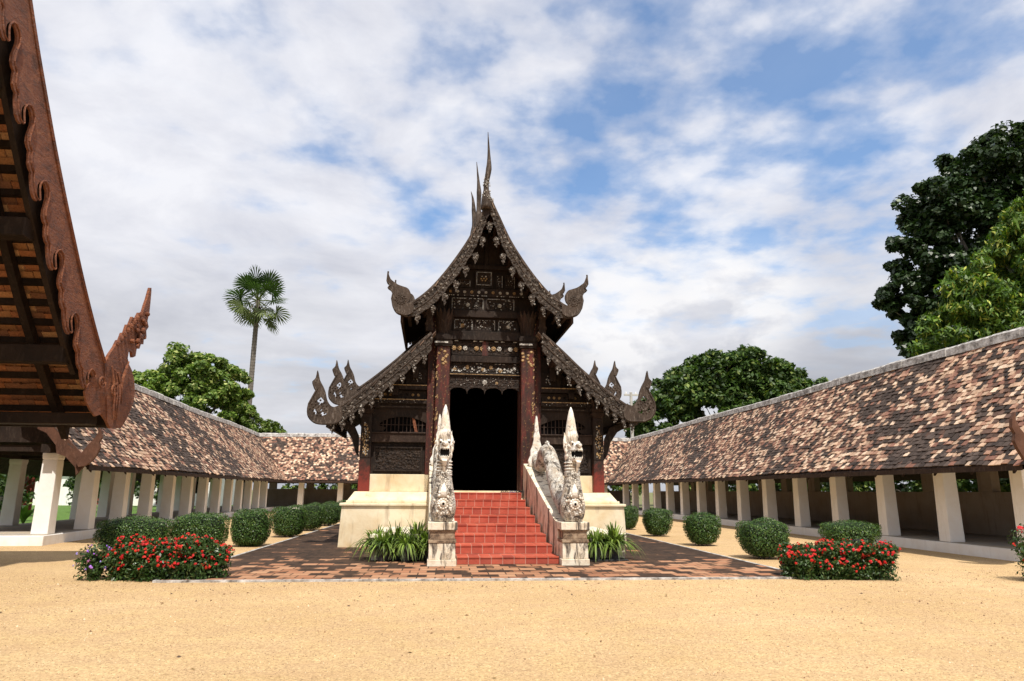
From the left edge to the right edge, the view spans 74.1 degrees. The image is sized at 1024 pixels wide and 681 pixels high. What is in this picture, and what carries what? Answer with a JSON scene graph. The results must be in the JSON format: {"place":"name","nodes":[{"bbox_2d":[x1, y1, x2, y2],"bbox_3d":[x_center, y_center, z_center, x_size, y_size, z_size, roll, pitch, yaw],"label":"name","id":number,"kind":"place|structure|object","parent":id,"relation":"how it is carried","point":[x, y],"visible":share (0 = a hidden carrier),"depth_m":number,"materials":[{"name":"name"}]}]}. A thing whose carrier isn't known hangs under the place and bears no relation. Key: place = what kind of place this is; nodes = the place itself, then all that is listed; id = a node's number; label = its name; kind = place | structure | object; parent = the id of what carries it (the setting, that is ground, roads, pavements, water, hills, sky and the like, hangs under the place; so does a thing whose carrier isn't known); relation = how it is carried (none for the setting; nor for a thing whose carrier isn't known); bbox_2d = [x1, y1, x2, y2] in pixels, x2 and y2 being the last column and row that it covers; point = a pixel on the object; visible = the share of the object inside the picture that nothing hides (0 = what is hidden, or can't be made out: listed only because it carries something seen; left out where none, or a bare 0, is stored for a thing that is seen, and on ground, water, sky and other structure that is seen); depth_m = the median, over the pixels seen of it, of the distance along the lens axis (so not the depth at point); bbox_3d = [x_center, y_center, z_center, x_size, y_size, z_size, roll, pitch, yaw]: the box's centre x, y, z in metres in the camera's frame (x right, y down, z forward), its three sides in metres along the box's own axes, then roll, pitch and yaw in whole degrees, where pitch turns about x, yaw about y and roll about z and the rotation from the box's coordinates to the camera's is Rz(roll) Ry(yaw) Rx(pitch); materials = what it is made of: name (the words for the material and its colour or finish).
{"place":"outdoors","nodes":[
{"label":"outdoors","id":0,"kind":"place"},
{"bbox_2d":[0,505,34,522],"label":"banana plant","id":1,"kind":"object","parent":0,"point":[25,513],"visible":0.56,"depth_m":27.79,"materials":[{"name":"green plant"}]},
{"bbox_2d":[19,505,232,523],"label":"lawn","id":2,"kind":"structure","parent":0,"point":[63,512],"depth_m":46.38,"materials":[{"name":"green plant"}]},
{"bbox_2d":[0,474,32,509],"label":"garden shrub","id":3,"kind":"object","parent":2,"relation":"on","point":[3,486],"visible":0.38,"depth_m":33.23,"materials":[{"name":"green plant"}]},
{"bbox_2d":[0,474,39,514],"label":"garden shrub","id":4,"kind":"object","parent":2,"relation":"on","point":[37,477],"visible":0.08,"depth_m":39.09,"materials":[{"name":"green plant"}]},
{"bbox_2d":[22,477,35,509],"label":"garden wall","id":5,"kind":"structure","parent":2,"relation":"on","point":[31,487],"depth_m":40.08,"materials":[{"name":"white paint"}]},
{"bbox_2d":[22,477,35,509],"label":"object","id":6,"kind":"structure","parent":5,"relation":"in","point":[31,487],"depth_m":40.08,"materials":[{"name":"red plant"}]},
{"bbox_2d":[63,477,101,505],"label":"garden shrub","id":7,"kind":"object","parent":2,"relation":"on","point":[69,483],"visible":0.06,"depth_m":46.20,"materials":[{"name":"green plant"}]},
{"bbox_2d":[68,477,99,498],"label":"garden shrub","id":8,"kind":"object","parent":2,"relation":"on","point":[71,489],"visible":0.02,"depth_m":54.99,"materials":[{"name":"green plant"}]},
{"bbox_2d":[32,476,235,505],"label":"outbuilding","id":9,"kind":"structure","parent":2,"relation":"on","point":[63,497],"depth_m":65.01,"materials":[{"name":"white paint"}]},
{"bbox_2d":[134,479,140,491],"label":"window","id":10,"kind":"structure","parent":9,"relation":"in","point":[136,480],"depth_m":65.46,"materials":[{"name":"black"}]},
{"bbox_2d":[134,480,159,502],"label":"garden shrub","id":11,"kind":"object","parent":2,"relation":"on","point":[155,497],"visible":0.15,"depth_m":51.02,"materials":[{"name":"green plant"}]},
{"bbox_2d":[132,342,257,427],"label":"leafy tree","id":12,"kind":"object","parent":2,"relation":"on","point":[203,386],"visible":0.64,"depth_m":59.05,"materials":[{"name":"green plant"}]},
{"bbox_2d":[222,265,291,505],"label":"fan palm","id":13,"kind":"object","parent":2,"relation":"on","point":[249,282],"visible":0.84,"depth_m":65.47,"materials":[{"name":"green plant"}]},
{"bbox_2d":[239,410,286,432],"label":"tree","id":14,"kind":"object","parent":2,"relation":"on","point":[269,426],"visible":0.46,"depth_m":59.20,"materials":[{"name":"green plant"}]},
{"bbox_2d":[251,490,652,506],"bbox_3d":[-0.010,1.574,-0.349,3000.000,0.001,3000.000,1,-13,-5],"label":"ground","id":15,"kind":"structure","parent":0,"point":[650,499],"depth_m":136.77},
{"bbox_2d":[280,483,355,488],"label":"garden shrub","id":16,"kind":"object","parent":15,"relation":"on","point":[326,486],"visible":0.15,"depth_m":60.43,"materials":[{"name":"green plant"}]},
{"bbox_2d":[607,485,641,502],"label":"garden shrub","id":17,"kind":"object","parent":15,"relation":"on","point":[618,488],"visible":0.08,"depth_m":62.82,"materials":[{"name":"green plant"}]},
{"bbox_2d":[624,392,637,436],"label":"utility pole","id":18,"kind":"object","parent":15,"relation":"on","point":[631,403],"visible":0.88,"depth_m":67.66,"materials":[{"name":"concrete"}]},
{"bbox_2d":[624,344,828,437],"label":"round tree","id":19,"kind":"object","parent":15,"relation":"on","point":[742,375],"visible":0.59,"depth_m":77.94,"materials":[{"name":"green plant"}]},
{"bbox_2d":[712,484,756,490],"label":"garden shrub","id":20,"kind":"object","parent":15,"relation":"on","point":[732,487],"visible":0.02,"depth_m":51.11,"materials":[{"name":"green plant"}]},
{"bbox_2d":[748,483,781,490],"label":"garden shrub","id":21,"kind":"object","parent":15,"relation":"on","point":[752,487],"visible":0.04,"depth_m":45.59,"materials":[{"name":"green plant"}]},
{"bbox_2d":[778,482,826,490],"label":"garden shrub","id":22,"kind":"object","parent":15,"relation":"on","point":[821,485],"visible":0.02,"depth_m":39.57,"materials":[{"name":"green plant"}]},
{"bbox_2d":[820,481,875,491],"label":"garden shrub","id":23,"kind":"object","parent":15,"relation":"on","point":[860,486],"visible":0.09,"depth_m":34.06,"materials":[{"name":"green plant"}]},
{"bbox_2d":[866,479,972,491],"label":"garden shrub","id":24,"kind":"object","parent":15,"relation":"on","point":[916,486],"visible":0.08,"depth_m":30.66,"materials":[{"name":"green plant"}]},
{"bbox_2d":[871,120,1023,358],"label":"dark tree","id":25,"kind":"object","parent":15,"relation":"on","point":[938,213],"visible":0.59,"depth_m":52.57,"materials":[{"name":"green plant"}]},
{"bbox_2d":[907,189,1023,356],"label":"yellow green tree","id":26,"kind":"object","parent":15,"relation":"on","point":[986,292],"visible":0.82,"depth_m":39.93,"materials":[{"name":"green plant"}]},
{"bbox_2d":[956,478,1010,491],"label":"garden shrub","id":27,"kind":"object","parent":15,"relation":"on","point":[967,484],"visible":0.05,"depth_m":26.82,"materials":[{"name":"green plant"}]},
{"bbox_2d":[999,478,1010,491],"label":"garden shrub","id":28,"kind":"object","parent":15,"relation":"on","point":[1006,483],"visible":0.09,"depth_m":24.39,"materials":[{"name":"green plant"}]},
{"bbox_2d":[162,524,804,579],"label":"pavement","id":29,"kind":"structure","parent":0,"point":[319,554],"depth_m":14.39,"materials":[{"name":"brick"}]},
{"bbox_2d":[343,525,396,558],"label":"potted plant","id":30,"kind":"object","parent":29,"relation":"on","point":[365,542],"visible":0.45,"depth_m":15.74,"materials":[{"name":"green plant"}]},
{"bbox_2d":[360,529,404,560],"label":"potted plant","id":31,"kind":"object","parent":29,"relation":"on","point":[379,540],"visible":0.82,"depth_m":15.31,"materials":[{"name":"green plant"}]},
{"bbox_2d":[374,521,425,559],"bbox_3d":[-2.646,4.626,15.815,1.458,0.920,1.595,-3,-13,15],"label":"potted plant","id":32,"kind":"object","parent":29,"relation":"on","point":[397,530],"visible":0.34,"depth_m":15.55,"materials":[{"name":"green plant"}]},
{"bbox_2d":[381,527,427,561],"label":"potted plant","id":33,"kind":"object","parent":29,"relation":"on","point":[408,546],"visible":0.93,"depth_m":15.25,"materials":[{"name":"green plant"}]},
{"bbox_2d":[394,520,427,559],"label":"potted plant","id":34,"kind":"object","parent":29,"relation":"on","point":[419,530],"visible":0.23,"depth_m":15.86,"materials":[{"name":"green plant"}]},
{"bbox_2d":[411,529,427,560],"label":"potted plant","id":35,"kind":"object","parent":29,"relation":"on","point":[425,540],"visible":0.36,"depth_m":15.53,"materials":[{"name":"green plant"}]},
{"bbox_2d":[427,405,457,565],"bbox_3d":[-1.794,3.528,17.347,0.650,3.839,5.366,2,-13,-6],"label":"naga statue","id":36,"kind":"object","parent":29,"relation":"on","point":[442,527],"visible":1,"depth_m":14.72,"materials":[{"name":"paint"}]},
{"bbox_2d":[528,407,589,564],"bbox_3d":[1.086,3.618,17.673,0.650,3.839,5.366,2,-13,-6],"label":"naga statue","id":37,"kind":"object","parent":29,"relation":"on","point":[572,527],"visible":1,"depth_m":15.25,"materials":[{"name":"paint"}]},
{"bbox_2d":[588,558,628,560],"bbox_3d":[1.985,5.145,15.960,1.400,0.023,0.630,1,-13,-5],"label":"plant tray","id":38,"kind":"object","parent":29,"relation":"on","point":[619,559],"visible":0.36,"depth_m":15.77,"materials":[{"name":"black plastic"}]},
{"bbox_2d":[587,528,625,559],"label":"potted plant","id":39,"kind":"object","parent":38,"relation":"on","point":[597,537],"visible":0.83,"depth_m":15.79,"materials":[{"name":"green plant"}]},
{"bbox_2d":[589,521,642,561],"bbox_3d":[2.450,4.735,16.156,1.587,0.916,1.648,-4,-13,18],"label":"potted plant","id":40,"kind":"object","parent":38,"relation":"on","point":[615,537],"visible":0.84,"depth_m":15.93,"materials":[{"name":"green plant"}]},
{"bbox_2d":[0,570,1019,678],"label":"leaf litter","id":41,"kind":"object","parent":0,"point":[543,600],"visible":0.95,"depth_m":11.27,"materials":[{"name":"brown plant"}]},
{"bbox_2d":[0,511,1023,680],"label":"sand","id":42,"kind":"structure","parent":0,"point":[53,561],"depth_m":8.19,"materials":[{"name":"beige sand"}]},
{"bbox_2d":[0,0,151,438],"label":"pavilion","id":43,"kind":"structure","parent":42,"relation":"on","point":[61,371],"depth_m":14.42,"materials":[{"name":"brown wood"}]},
{"bbox_2d":[72,538,113,581],"bbox_3d":[-7.487,3.932,12.196,0.688,0.744,0.569,1,-13,-5],"label":"purple flower shrub","id":44,"kind":"object","parent":42,"relation":"on","point":[94,566],"visible":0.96,"depth_m":12.11,"materials":[{"name":"green plant"}]},
{"bbox_2d":[93,514,175,548],"bbox_3d":[-9.679,4.968,17.417,1.817,0.988,1.084,2,-13,-9],"label":"clipped hedge","id":45,"kind":"object","parent":42,"relation":"on","point":[111,531],"visible":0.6,"depth_m":17.10,"materials":[{"name":"green plant"}]},
{"bbox_2d":[0,383,288,545],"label":"gallery","id":46,"kind":"object","parent":42,"relation":"on","point":[178,449],"visible":0.84,"depth_m":27.48,"materials":[{"name":"tile"}]},
{"bbox_2d":[100,532,234,581],"bbox_3d":[-6.339,3.933,12.389,2.370,0.867,1.095,2,-13,-8],"label":"flower bush","id":47,"kind":"object","parent":42,"relation":"on","point":[137,558],"visible":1,"depth_m":12.13,"materials":[{"name":"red plant"}]},
{"bbox_2d":[171,512,230,546],"bbox_3d":[-8.324,5.108,18.124,1.440,1.038,1.108,2,-13,-6],"label":"clipped hedge","id":48,"kind":"object","parent":42,"relation":"on","point":[201,525],"visible":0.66,"depth_m":17.80,"materials":[{"name":"green plant"}]},
{"bbox_2d":[230,508,272,546],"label":"clipped hedge","id":49,"kind":"object","parent":42,"relation":"on","point":[250,527],"visible":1,"depth_m":19.30,"materials":[{"name":"green plant"}]},
{"bbox_2d":[270,504,306,536],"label":"clipped hedge","id":50,"kind":"object","parent":42,"relation":"on","point":[288,521],"visible":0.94,"depth_m":23.19,"materials":[{"name":"green plant"}]},
{"bbox_2d":[298,502,324,530],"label":"clipped hedge","id":51,"kind":"object","parent":42,"relation":"on","point":[315,516],"visible":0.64,"depth_m":26.89,"materials":[{"name":"green plant"}]},
{"bbox_2d":[316,500,341,525],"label":"clipped hedge","id":52,"kind":"object","parent":42,"relation":"on","point":[332,511],"visible":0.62,"depth_m":30.57,"materials":[{"name":"green plant"}]},
{"bbox_2d":[244,433,641,509],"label":"gallery","id":53,"kind":"object","parent":42,"relation":"on","point":[309,459],"visible":0.25,"depth_m":55.37,"materials":[{"name":"tile"}]},
{"bbox_2d":[152,523,807,582],"bbox_3d":[-1.708,7.717,27.431,12.110,0.086,31.030,1,-13,-5],"label":"pavement edging","id":54,"kind":"object","parent":42,"relation":"on","point":[450,579],"visible":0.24,"depth_m":12.38,"materials":[{"name":"brown brick"}]},
{"bbox_2d":[307,134,655,564],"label":"temple","id":55,"kind":"structure","parent":42,"relation":"on","point":[486,318],"depth_m":20.96,"materials":[{"name":"brown paint"}]},
{"bbox_2d":[372,408,426,431],"bbox_3d":[-3.449,2.457,20.863,1.620,0.728,0.133,2,-13,-6],"label":"window","id":56,"kind":"structure","parent":55,"relation":"in","point":[384,419],"depth_m":20.84,"materials":[{"name":"black wood"}]},
{"bbox_2d":[541,411,590,434],"bbox_3d":[1.696,2.618,21.445,1.620,0.728,0.133,2,-13,-6],"label":"window","id":57,"kind":"structure","parent":55,"relation":"in","point":[552,422],"depth_m":21.41,"materials":[{"name":"black wood"}]},
{"bbox_2d":[624,505,638,529],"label":"clipped bush","id":58,"kind":"object","parent":42,"relation":"on","point":[631,513],"visible":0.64,"depth_m":29.06,"materials":[{"name":"green plant"}]},
{"bbox_2d":[642,507,673,535],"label":"clipped bush","id":59,"kind":"object","parent":42,"relation":"on","point":[656,521],"visible":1,"depth_m":24.82,"materials":[{"name":"green plant"}]},
{"bbox_2d":[682,512,721,545],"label":"clipped bush","id":60,"kind":"object","parent":42,"relation":"on","point":[703,528],"visible":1,"depth_m":20.55,"materials":[{"name":"green plant"}]},
{"bbox_2d":[735,517,790,558],"bbox_3d":[6.258,4.931,16.953,1.206,1.032,1.240,1,-13,-4],"label":"clipped bush","id":61,"kind":"object","parent":42,"relation":"on","point":[758,539],"visible":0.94,"depth_m":16.55,"materials":[{"name":"green plant"}]},
{"bbox_2d":[607,327,1023,561],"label":"gallery","id":62,"kind":"object","parent":42,"relation":"on","point":[937,423],"visible":0.95,"depth_m":23.68,"materials":[{"name":"tile"}]},
{"bbox_2d":[777,536,900,580],"bbox_3d":[6.252,4.206,13.128,2.342,0.811,0.960,0,-13,2],"label":"flower bush","id":63,"kind":"object","parent":42,"relation":"on","point":[827,559],"visible":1,"depth_m":12.84,"materials":[{"name":"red plant"}]},
{"bbox_2d":[817,519,881,543],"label":"clipped bush","id":64,"kind":"object","parent":42,"relation":"on","point":[839,531],"visible":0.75,"depth_m":17.20,"materials":[{"name":"green plant"}]},
{"bbox_2d":[1007,523,1023,578],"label":"edge flower shrub","id":65,"kind":"object","parent":42,"relation":"on","point":[1020,552],"visible":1,"depth_m":12.91,"materials":[{"name":"green plant"}]},
{"bbox_2d":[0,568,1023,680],"bbox_3d":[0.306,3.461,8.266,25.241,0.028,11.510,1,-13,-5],"label":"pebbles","id":66,"kind":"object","parent":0,"point":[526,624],"visible":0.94,"depth_m":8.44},
{"bbox_2d":[32,0,1023,492],"label":"sky","id":67,"kind":"structure","parent":0,"point":[725,175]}
]}

